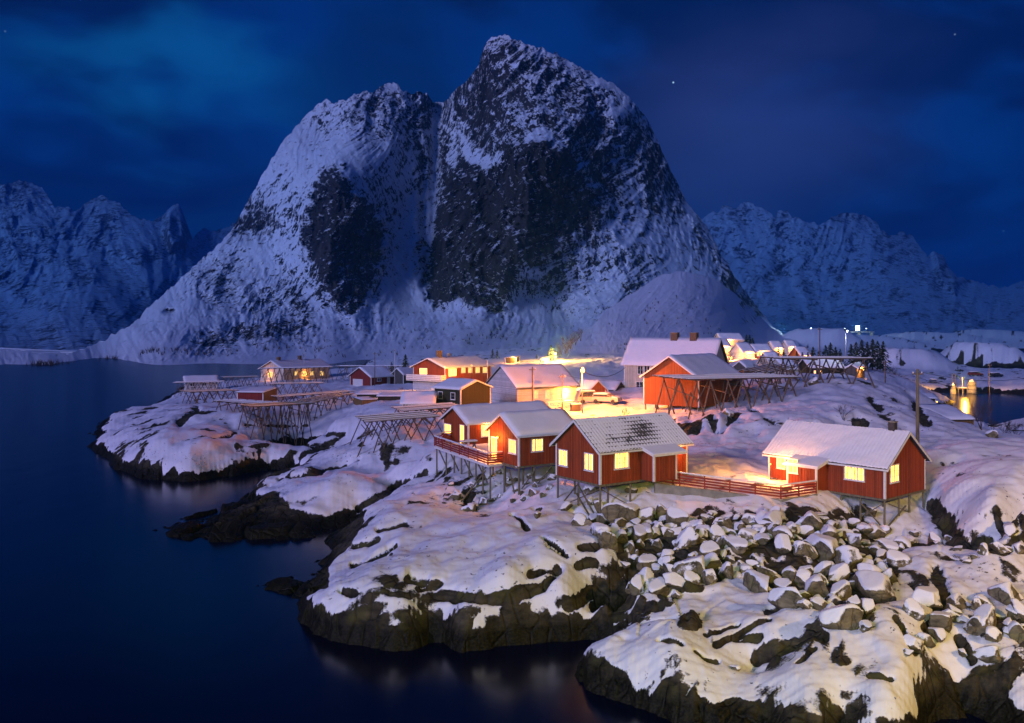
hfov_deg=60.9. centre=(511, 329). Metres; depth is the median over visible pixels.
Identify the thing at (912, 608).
boulder
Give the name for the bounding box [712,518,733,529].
boulder
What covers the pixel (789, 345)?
house
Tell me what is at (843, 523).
boulder
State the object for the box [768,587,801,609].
boulder
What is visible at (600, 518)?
boulder
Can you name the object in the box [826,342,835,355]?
conifer
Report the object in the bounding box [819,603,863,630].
boulder
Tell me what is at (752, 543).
boulder
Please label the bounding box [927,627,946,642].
boulder
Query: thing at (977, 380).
power cable
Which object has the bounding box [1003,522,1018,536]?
boulder
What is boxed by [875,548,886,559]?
boulder
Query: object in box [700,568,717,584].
boulder
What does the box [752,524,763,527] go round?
boulder
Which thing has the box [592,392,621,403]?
parked car
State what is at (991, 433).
boulder
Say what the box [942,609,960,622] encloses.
boulder
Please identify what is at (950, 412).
shore shed
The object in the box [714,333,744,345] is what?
yellow house
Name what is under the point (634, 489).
boulder
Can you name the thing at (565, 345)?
bare tree
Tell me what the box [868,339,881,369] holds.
conifer
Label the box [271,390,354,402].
fish rack
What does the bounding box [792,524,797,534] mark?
boulder
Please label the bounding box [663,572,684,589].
boulder
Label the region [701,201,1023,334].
mountain
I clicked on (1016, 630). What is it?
boulder
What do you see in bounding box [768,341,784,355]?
house
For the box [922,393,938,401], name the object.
dark shed
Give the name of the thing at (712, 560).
boulder
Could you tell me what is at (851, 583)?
boulder
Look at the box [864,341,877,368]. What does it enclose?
conifer
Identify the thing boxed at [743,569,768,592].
boulder
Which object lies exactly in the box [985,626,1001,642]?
boulder
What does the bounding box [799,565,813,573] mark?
boulder
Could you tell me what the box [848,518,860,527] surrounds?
boulder
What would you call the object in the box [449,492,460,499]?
boulder
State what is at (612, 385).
grey shed
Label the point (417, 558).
ground
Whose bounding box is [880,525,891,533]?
boulder
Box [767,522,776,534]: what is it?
boulder
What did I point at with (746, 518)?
boulder
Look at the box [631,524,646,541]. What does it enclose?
boulder
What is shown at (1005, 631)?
boulder
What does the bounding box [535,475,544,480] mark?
boulder
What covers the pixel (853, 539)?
boulder
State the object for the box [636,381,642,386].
window
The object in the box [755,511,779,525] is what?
boulder
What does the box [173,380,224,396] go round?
fish rack
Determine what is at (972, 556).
boulder
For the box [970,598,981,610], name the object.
boulder
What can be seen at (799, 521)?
boulder
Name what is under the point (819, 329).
utility pole
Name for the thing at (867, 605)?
boulder
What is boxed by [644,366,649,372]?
window
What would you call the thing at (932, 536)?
boulder
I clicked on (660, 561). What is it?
boulder
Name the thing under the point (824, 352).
conifer
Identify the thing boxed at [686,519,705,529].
boulder
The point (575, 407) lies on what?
waste bin
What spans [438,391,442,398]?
window
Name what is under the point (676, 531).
boulder
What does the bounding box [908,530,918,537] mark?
boulder
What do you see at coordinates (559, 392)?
window
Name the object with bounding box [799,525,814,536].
boulder
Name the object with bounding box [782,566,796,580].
boulder
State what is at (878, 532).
boulder
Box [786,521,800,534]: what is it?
boulder
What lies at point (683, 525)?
boulder
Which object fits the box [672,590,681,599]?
boulder
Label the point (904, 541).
boulder
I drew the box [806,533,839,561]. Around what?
boulder
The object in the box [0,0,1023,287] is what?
sky
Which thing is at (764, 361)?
bare tree
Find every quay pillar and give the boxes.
[950,383,955,393]
[966,379,976,393]
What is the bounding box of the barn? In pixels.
[639,353,740,410]
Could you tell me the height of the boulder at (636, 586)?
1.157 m
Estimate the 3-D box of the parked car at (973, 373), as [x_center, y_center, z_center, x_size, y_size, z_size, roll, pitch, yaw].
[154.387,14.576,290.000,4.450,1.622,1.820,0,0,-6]
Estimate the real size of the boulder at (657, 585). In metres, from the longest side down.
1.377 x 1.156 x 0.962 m
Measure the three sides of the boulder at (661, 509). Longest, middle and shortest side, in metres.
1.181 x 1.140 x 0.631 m
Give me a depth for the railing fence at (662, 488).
65.54 m
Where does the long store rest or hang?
on the ground
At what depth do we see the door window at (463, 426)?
86.97 m
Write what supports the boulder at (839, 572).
on the ground
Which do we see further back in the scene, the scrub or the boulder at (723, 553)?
the scrub
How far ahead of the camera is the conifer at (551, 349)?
299.68 m
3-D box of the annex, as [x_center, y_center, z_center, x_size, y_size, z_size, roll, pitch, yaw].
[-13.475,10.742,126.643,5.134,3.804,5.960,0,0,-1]
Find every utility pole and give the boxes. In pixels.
[373,352,376,385]
[529,367,535,400]
[559,374,565,408]
[817,327,821,371]
[912,369,922,441]
[988,364,991,394]
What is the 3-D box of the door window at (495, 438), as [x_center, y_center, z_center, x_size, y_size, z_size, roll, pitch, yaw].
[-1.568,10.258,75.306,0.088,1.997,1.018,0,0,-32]
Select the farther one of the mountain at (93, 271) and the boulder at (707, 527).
the mountain at (93, 271)
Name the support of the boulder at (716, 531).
on the ground
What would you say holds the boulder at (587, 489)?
on the ground
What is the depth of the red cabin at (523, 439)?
73.56 m
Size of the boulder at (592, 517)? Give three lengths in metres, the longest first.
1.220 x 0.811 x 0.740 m
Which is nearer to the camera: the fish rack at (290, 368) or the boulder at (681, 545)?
the boulder at (681, 545)
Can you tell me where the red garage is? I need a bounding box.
[347,366,393,385]
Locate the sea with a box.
[0,351,1023,722]
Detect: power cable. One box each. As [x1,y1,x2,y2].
[919,371,1023,380]
[920,378,1021,390]
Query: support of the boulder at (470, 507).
on the ground
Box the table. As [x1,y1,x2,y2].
[459,439,477,449]
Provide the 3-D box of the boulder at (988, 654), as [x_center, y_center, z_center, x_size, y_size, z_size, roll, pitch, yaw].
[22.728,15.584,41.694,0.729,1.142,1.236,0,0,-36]
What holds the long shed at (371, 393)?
on the ground
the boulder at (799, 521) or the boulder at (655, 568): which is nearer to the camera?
the boulder at (655, 568)
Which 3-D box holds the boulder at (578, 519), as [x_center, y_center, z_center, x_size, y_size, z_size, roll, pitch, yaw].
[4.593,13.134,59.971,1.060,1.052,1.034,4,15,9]
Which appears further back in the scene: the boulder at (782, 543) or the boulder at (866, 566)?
the boulder at (782, 543)
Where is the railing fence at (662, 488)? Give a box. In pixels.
[654,471,817,501]
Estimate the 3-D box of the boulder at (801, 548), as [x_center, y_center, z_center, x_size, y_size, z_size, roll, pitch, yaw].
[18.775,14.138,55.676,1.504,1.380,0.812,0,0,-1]
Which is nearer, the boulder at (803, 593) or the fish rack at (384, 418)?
the boulder at (803, 593)
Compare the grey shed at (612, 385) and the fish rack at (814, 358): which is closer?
the fish rack at (814, 358)
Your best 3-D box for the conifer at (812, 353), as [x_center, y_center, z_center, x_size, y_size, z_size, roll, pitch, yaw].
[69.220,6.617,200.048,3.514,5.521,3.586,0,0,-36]
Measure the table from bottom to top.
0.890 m
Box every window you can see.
[419,368,426,374]
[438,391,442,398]
[444,423,450,434]
[448,368,456,376]
[450,392,454,399]
[459,424,464,443]
[475,367,479,372]
[481,425,488,437]
[491,436,496,460]
[508,439,516,454]
[531,438,543,452]
[534,390,538,398]
[545,390,549,398]
[557,390,561,398]
[558,449,567,467]
[583,452,593,471]
[614,452,629,469]
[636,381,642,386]
[637,366,642,374]
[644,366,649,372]
[776,458,785,469]
[787,458,798,474]
[843,460,864,482]
[890,463,898,483]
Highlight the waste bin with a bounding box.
[570,403,580,411]
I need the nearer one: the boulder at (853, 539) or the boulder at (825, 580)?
the boulder at (825, 580)
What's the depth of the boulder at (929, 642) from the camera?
42.14 m
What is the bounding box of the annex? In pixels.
[399,391,437,409]
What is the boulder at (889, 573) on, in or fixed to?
on the ground
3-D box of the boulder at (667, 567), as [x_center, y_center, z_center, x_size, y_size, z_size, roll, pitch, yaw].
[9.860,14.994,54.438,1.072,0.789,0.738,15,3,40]
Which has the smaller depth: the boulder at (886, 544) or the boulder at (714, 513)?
the boulder at (886, 544)
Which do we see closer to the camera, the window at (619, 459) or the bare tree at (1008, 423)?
the window at (619, 459)
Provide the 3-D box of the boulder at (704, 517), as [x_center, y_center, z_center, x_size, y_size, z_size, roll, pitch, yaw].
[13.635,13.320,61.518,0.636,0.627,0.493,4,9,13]
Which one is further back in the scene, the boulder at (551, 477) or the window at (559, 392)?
the window at (559, 392)
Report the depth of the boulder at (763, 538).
57.03 m
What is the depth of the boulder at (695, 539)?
56.91 m
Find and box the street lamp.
[580,367,584,413]
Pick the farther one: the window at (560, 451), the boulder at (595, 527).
the window at (560, 451)
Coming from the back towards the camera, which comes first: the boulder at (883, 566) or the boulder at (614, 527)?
the boulder at (614, 527)
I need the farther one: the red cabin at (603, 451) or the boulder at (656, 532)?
the red cabin at (603, 451)
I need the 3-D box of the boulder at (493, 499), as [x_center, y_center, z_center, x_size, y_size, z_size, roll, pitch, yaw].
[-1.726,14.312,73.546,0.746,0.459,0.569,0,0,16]
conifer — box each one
[402,354,408,366]
[547,345,554,361]
[810,347,816,355]
[821,345,828,355]
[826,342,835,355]
[845,344,853,365]
[850,342,861,363]
[855,340,867,368]
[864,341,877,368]
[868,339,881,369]
[871,341,884,369]
[876,341,892,370]
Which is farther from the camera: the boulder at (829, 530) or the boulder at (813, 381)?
the boulder at (813, 381)
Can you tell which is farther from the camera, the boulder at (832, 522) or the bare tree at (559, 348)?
the bare tree at (559, 348)
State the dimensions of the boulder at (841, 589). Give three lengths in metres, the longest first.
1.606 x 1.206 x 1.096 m
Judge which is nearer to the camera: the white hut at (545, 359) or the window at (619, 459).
the window at (619, 459)
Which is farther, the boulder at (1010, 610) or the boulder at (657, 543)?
the boulder at (657, 543)
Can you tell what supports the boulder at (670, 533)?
on the ground
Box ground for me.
[87,328,1023,722]
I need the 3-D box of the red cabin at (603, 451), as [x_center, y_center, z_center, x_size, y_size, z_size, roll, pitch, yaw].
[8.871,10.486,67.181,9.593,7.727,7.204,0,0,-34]
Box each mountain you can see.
[0,34,782,364]
[0,180,234,350]
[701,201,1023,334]
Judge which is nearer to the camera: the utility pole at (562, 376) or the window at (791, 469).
the window at (791, 469)
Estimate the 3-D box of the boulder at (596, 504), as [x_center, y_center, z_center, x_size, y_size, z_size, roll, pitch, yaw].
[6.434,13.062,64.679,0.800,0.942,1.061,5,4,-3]
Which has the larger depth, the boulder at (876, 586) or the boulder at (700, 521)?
the boulder at (700, 521)
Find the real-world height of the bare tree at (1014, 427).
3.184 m
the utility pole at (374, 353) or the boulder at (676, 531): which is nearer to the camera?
the boulder at (676, 531)
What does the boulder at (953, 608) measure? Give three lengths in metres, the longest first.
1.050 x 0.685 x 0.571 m
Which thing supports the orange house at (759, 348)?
on the ground
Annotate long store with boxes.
[796,359,845,373]
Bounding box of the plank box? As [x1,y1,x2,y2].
[353,396,377,404]
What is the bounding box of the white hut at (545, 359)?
[540,356,549,363]
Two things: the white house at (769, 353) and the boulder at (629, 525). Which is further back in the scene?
the white house at (769, 353)
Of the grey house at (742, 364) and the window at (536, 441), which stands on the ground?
the grey house at (742, 364)
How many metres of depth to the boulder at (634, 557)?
56.48 m
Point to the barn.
(698, 364)
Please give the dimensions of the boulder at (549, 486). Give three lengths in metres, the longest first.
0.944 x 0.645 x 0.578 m
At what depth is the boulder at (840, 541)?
58.73 m
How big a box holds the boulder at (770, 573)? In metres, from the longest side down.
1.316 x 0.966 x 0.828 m
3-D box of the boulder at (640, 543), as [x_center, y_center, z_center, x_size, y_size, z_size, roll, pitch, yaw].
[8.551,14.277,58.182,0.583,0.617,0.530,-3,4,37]
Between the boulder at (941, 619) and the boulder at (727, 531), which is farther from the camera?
the boulder at (727, 531)
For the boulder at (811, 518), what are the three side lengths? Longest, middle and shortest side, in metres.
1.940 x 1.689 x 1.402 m
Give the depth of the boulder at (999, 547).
53.89 m
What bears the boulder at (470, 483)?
on the ground
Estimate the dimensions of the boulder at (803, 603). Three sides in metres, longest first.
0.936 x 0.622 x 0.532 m
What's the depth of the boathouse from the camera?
226.18 m
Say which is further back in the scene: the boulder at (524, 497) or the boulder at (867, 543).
the boulder at (524, 497)
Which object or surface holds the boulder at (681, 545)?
on the ground
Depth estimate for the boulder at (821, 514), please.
62.51 m
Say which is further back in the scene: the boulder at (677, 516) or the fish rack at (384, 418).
the fish rack at (384, 418)
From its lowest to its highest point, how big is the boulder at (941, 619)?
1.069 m
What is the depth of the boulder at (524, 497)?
69.83 m
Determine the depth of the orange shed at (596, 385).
139.19 m
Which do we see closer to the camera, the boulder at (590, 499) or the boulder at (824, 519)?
the boulder at (824, 519)
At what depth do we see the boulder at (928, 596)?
46.47 m
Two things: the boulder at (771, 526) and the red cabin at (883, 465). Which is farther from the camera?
the red cabin at (883, 465)
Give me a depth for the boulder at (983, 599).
47.73 m
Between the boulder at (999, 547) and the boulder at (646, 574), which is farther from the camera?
the boulder at (999, 547)
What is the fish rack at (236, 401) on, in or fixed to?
on the ground
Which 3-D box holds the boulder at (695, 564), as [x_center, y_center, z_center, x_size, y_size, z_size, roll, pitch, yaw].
[10.657,14.285,52.420,2.092,1.644,1.552,0,0,14]
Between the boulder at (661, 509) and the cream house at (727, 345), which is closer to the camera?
the boulder at (661, 509)
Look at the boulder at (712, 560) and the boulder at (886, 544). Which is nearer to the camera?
the boulder at (712, 560)
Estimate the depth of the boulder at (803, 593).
48.16 m
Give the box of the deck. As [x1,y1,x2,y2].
[434,431,516,501]
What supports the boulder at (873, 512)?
on the ground
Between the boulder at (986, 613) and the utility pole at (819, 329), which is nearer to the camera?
the boulder at (986, 613)
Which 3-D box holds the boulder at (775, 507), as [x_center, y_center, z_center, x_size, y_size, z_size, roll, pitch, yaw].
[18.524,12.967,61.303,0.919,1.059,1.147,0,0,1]
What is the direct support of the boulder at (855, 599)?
on the ground
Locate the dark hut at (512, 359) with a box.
[504,355,518,362]
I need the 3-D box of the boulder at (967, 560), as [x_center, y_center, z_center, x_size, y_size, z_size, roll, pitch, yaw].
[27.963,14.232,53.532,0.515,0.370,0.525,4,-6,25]
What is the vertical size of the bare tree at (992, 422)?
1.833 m
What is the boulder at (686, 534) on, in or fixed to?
on the ground
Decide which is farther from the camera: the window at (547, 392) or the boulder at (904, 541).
the window at (547, 392)
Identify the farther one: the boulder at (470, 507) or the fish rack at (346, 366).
the fish rack at (346, 366)
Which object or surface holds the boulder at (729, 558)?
on the ground
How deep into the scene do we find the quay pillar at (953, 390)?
244.48 m
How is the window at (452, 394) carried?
in the olive house at (460, 391)
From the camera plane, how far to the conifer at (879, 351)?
219.63 m
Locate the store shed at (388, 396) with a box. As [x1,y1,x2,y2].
[376,391,401,400]
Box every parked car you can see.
[575,389,602,403]
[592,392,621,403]
[929,378,936,382]
[967,371,982,375]
[988,372,1002,376]
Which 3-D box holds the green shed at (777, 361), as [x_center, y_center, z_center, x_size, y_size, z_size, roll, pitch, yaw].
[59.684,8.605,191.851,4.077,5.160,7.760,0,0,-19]
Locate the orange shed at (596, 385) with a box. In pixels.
[576,378,607,391]
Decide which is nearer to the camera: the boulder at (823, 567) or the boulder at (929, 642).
the boulder at (929, 642)
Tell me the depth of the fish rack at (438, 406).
117.08 m
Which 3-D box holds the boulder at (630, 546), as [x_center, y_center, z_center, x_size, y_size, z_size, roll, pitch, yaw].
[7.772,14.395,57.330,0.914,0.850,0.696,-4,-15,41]
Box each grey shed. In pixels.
[391,367,412,383]
[598,379,625,390]
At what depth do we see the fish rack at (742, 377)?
109.80 m
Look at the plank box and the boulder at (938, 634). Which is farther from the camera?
the plank box
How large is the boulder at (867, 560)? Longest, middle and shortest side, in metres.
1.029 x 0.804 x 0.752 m
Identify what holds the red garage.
on the ground
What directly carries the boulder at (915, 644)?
on the ground
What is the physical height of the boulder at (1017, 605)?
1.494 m
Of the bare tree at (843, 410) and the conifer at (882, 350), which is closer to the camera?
the bare tree at (843, 410)
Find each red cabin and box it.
[439,400,550,444]
[483,408,572,494]
[549,412,693,522]
[762,420,931,525]
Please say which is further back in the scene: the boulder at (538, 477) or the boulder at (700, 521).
the boulder at (538, 477)
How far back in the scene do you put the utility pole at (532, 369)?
121.91 m
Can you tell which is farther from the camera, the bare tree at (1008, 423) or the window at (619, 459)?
the bare tree at (1008, 423)
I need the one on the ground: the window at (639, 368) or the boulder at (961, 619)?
the boulder at (961, 619)
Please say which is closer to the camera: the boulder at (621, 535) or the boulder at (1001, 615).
the boulder at (1001, 615)
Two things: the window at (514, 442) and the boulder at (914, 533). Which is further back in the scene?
the window at (514, 442)
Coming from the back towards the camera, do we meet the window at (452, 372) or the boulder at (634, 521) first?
the window at (452, 372)
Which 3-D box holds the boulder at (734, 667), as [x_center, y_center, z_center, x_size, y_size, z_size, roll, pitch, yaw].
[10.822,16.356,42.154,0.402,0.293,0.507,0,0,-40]
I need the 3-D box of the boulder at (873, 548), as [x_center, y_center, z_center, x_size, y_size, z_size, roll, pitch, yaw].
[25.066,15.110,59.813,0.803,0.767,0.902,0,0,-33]
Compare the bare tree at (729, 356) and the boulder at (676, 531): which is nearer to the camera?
the boulder at (676, 531)
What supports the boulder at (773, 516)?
on the ground
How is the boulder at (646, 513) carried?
on the ground
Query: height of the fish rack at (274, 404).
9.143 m
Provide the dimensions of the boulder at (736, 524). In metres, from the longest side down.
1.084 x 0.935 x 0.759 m
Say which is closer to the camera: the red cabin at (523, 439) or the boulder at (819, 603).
the boulder at (819, 603)
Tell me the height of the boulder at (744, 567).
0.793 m
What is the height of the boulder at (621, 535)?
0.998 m
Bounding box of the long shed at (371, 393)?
[355,390,416,397]
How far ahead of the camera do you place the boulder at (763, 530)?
57.91 m
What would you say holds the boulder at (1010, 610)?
on the ground
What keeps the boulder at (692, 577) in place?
on the ground
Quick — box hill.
[557,271,798,354]
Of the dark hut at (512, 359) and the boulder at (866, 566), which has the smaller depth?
the boulder at (866, 566)
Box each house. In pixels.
[258,355,330,380]
[406,350,494,390]
[431,377,492,404]
[486,364,579,402]
[620,332,728,387]
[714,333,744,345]
[722,338,731,355]
[728,342,756,360]
[732,359,755,372]
[750,343,772,358]
[756,351,778,369]
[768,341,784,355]
[782,340,796,354]
[787,346,810,355]
[845,362,866,378]
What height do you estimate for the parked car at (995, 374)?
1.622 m
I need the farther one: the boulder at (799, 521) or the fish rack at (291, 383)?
the fish rack at (291, 383)
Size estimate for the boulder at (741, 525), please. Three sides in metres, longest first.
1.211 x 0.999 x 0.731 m
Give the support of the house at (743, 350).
on the ground
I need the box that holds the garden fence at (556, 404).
[551,400,579,407]
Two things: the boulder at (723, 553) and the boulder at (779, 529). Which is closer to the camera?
the boulder at (723, 553)
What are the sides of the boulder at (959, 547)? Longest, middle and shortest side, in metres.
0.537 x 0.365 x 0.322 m
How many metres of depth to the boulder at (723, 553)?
55.24 m
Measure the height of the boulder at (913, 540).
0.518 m
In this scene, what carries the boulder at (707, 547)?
on the ground
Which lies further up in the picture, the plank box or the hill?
the hill
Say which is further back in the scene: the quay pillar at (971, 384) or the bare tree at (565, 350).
the bare tree at (565, 350)
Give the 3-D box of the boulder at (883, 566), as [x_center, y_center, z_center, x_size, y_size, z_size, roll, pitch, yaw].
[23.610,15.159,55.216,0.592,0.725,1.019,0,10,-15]
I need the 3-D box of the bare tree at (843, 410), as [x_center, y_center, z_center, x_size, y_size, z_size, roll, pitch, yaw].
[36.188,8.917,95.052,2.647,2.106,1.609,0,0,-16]
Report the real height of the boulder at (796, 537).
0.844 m
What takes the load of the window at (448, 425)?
in the red cabin at (467, 421)
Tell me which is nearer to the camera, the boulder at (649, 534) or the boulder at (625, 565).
the boulder at (625, 565)
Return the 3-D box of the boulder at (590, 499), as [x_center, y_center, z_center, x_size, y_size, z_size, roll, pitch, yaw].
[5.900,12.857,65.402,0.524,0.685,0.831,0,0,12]
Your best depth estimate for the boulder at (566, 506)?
64.19 m
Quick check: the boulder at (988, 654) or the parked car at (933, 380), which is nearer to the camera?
the boulder at (988, 654)
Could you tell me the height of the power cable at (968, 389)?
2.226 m
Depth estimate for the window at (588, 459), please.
63.97 m
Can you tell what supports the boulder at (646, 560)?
on the ground
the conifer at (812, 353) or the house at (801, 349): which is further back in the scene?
the house at (801, 349)
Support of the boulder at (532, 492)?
on the ground
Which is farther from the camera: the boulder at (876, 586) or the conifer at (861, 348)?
the conifer at (861, 348)
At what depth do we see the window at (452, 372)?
182.10 m
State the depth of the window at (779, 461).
71.77 m
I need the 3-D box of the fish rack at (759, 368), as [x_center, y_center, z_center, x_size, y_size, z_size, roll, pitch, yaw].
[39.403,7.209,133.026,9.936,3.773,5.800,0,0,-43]
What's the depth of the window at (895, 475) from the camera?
65.84 m
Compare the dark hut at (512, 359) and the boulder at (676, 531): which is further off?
the dark hut at (512, 359)
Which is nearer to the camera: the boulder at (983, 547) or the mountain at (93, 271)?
the boulder at (983, 547)
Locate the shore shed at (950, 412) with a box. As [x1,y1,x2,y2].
[919,404,977,424]
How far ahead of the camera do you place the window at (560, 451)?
66.66 m
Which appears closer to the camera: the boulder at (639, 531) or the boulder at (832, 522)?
the boulder at (639, 531)
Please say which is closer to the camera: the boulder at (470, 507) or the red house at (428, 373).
the boulder at (470, 507)
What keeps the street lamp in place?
on the ground
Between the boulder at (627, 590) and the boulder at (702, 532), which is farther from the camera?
the boulder at (702, 532)
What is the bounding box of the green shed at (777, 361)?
[768,359,798,373]
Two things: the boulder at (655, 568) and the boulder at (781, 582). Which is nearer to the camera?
the boulder at (781, 582)
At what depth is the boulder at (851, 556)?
54.63 m
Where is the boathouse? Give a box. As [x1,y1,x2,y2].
[182,375,218,389]
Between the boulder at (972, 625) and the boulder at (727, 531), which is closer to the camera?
the boulder at (972, 625)
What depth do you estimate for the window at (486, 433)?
86.97 m
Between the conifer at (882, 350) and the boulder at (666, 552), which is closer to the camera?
the boulder at (666, 552)
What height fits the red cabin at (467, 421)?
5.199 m
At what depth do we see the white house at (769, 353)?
198.11 m
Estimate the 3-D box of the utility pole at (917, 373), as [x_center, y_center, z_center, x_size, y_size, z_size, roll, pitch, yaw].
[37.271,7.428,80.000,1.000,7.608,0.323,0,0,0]
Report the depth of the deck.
78.31 m
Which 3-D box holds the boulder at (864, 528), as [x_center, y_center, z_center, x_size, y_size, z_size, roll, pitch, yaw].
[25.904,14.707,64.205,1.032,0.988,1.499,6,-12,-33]
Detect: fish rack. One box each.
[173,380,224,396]
[180,389,238,403]
[213,398,283,429]
[220,375,259,388]
[238,401,314,445]
[258,366,333,385]
[269,382,323,394]
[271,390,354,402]
[284,392,353,426]
[336,365,411,379]
[349,410,442,456]
[391,402,456,423]
[652,373,801,419]
[738,363,799,385]
[757,356,874,390]
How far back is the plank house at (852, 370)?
172.87 m
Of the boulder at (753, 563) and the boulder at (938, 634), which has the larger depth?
the boulder at (753, 563)
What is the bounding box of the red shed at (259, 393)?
[235,387,278,400]
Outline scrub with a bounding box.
[26,277,720,364]
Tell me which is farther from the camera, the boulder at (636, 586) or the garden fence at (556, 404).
the garden fence at (556, 404)
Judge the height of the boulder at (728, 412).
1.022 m
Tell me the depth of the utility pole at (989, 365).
239.95 m
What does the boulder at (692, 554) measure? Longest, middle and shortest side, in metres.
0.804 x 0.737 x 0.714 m
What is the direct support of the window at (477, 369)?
in the red house at (428, 373)
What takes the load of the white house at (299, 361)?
on the ground
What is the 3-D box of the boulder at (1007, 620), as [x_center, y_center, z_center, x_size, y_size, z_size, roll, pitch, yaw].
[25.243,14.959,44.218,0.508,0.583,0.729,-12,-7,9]
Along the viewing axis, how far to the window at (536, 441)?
72.93 m
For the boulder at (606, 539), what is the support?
on the ground
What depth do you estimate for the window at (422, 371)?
183.24 m
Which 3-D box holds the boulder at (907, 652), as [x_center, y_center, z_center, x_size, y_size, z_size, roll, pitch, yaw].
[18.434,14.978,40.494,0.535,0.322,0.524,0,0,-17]
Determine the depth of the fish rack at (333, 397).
146.26 m
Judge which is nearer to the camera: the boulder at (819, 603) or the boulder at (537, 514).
the boulder at (819, 603)
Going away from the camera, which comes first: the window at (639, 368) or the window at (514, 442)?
the window at (514, 442)
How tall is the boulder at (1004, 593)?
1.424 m
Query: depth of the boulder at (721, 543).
56.54 m
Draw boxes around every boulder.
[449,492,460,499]
[466,503,475,511]
[467,479,476,487]
[478,497,486,505]
[487,497,495,501]
[495,468,502,473]
[520,494,529,501]
[528,488,536,496]
[534,511,540,518]
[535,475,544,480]
[546,483,552,489]
[547,474,556,480]
[560,501,572,510]
[571,513,586,525]
[583,484,598,494]
[587,496,592,504]
[588,512,596,522]
[590,522,611,536]
[593,500,602,512]
[596,513,607,523]
[597,529,617,552]
[601,502,639,523]
[610,523,619,533]
[615,517,626,526]
[615,529,627,543]
[620,561,630,568]
[624,542,634,553]
[625,485,637,492]
[625,522,633,527]
[625,582,629,594]
[629,518,641,524]
[629,574,644,595]
[630,554,638,561]
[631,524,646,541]
[635,539,644,547]
[636,553,657,570]
[637,507,653,522]
[638,567,653,588]
[642,522,653,538]
[648,576,669,596]
[651,526,660,538]
[651,563,660,573]
[652,538,662,548]
[655,504,666,518]
[655,521,664,532]
[657,556,662,568]
[660,549,673,556]
[661,527,670,536]
[662,555,675,563]
[663,562,673,572]
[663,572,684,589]
[665,507,688,526]
[666,530,672,536]
[670,527,681,536]
[671,555,704,576]
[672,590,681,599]
[675,526,696,547]
[678,542,688,548]
[680,522,688,529]
[683,570,701,584]
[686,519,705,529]
[686,552,696,558]
[690,532,700,544]
[695,524,709,536]
[695,527,707,538]
[696,519,704,525]
[698,540,719,555]
[700,514,708,521]
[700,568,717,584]
[704,552,722,568]
[707,510,716,516]
[708,524,725,539]
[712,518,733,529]
[717,535,727,549]
[718,561,733,579]
[720,549,726,559]
[722,527,736,534]
[723,408,733,416]
[724,555,735,563]
[725,535,747,554]
[729,664,740,671]
[732,514,740,520]
[734,522,739,532]
[737,522,745,533]
[737,528,757,540]
[739,563,753,572]
[741,513,755,525]
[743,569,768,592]
[746,559,758,568]
[748,540,757,547]
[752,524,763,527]
[753,533,770,544]
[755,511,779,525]
[756,565,776,582]
[759,527,766,532]
[762,510,781,524]
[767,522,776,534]
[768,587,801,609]
[770,505,780,511]
[772,525,793,540]
[773,578,791,587]
[774,533,791,553]
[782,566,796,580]
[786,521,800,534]
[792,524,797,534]
[793,534,803,540]
[793,540,818,559]
[795,516,803,525]
[795,568,811,587]
[796,598,812,608]
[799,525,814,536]
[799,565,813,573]
[799,590,810,597]
[802,510,822,531]
[805,574,828,597]
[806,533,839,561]
[808,377,818,384]
[810,596,827,610]
[813,561,831,576]
[815,512,826,515]
[818,516,828,524]
[818,573,828,584]
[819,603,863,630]
[820,524,838,540]
[824,520,835,527]
[828,562,849,582]
[829,579,851,600]
[834,545,862,568]
[836,528,853,539]
[838,519,847,528]
[838,530,845,539]
[838,538,845,545]
[846,532,860,546]
[847,595,860,606]
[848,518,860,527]
[849,580,853,588]
[852,570,896,602]
[856,522,873,535]
[857,562,881,572]
[859,620,872,632]
[860,598,875,614]
[861,557,873,563]
[863,541,870,546]
[865,506,876,516]
[867,522,886,538]
[869,544,880,552]
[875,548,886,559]
[876,561,888,571]
[878,538,898,550]
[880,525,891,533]
[882,568,898,582]
[886,549,911,566]
[893,536,910,547]
[902,598,925,620]
[903,634,923,654]
[903,648,913,655]
[907,536,917,543]
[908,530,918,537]
[911,586,942,610]
[915,632,935,647]
[927,531,943,544]
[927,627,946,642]
[929,611,952,632]
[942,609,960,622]
[943,535,951,541]
[944,603,961,614]
[946,592,970,609]
[954,545,962,550]
[956,615,968,623]
[958,648,967,656]
[962,558,971,563]
[963,615,984,635]
[969,554,977,559]
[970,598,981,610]
[971,594,992,604]
[972,603,996,630]
[972,645,1000,663]
[977,542,988,555]
[985,430,998,437]
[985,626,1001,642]
[987,581,1023,604]
[989,542,1010,553]
[995,607,1006,620]
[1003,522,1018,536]
[1003,617,1011,624]
[1003,626,1008,635]
[1005,604,1023,618]
[1007,598,1023,620]
[1008,620,1023,643]
[1012,540,1023,553]
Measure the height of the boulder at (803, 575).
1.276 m
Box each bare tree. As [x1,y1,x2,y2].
[553,340,562,356]
[560,338,574,353]
[564,343,571,356]
[726,351,736,363]
[759,358,769,370]
[834,404,856,420]
[967,398,992,429]
[987,417,996,429]
[995,415,1023,432]
[1007,421,1022,434]
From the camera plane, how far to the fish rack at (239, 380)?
229.10 m
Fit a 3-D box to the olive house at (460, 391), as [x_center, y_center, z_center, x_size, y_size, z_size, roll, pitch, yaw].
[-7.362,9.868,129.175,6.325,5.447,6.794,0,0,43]
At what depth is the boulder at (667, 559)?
55.25 m

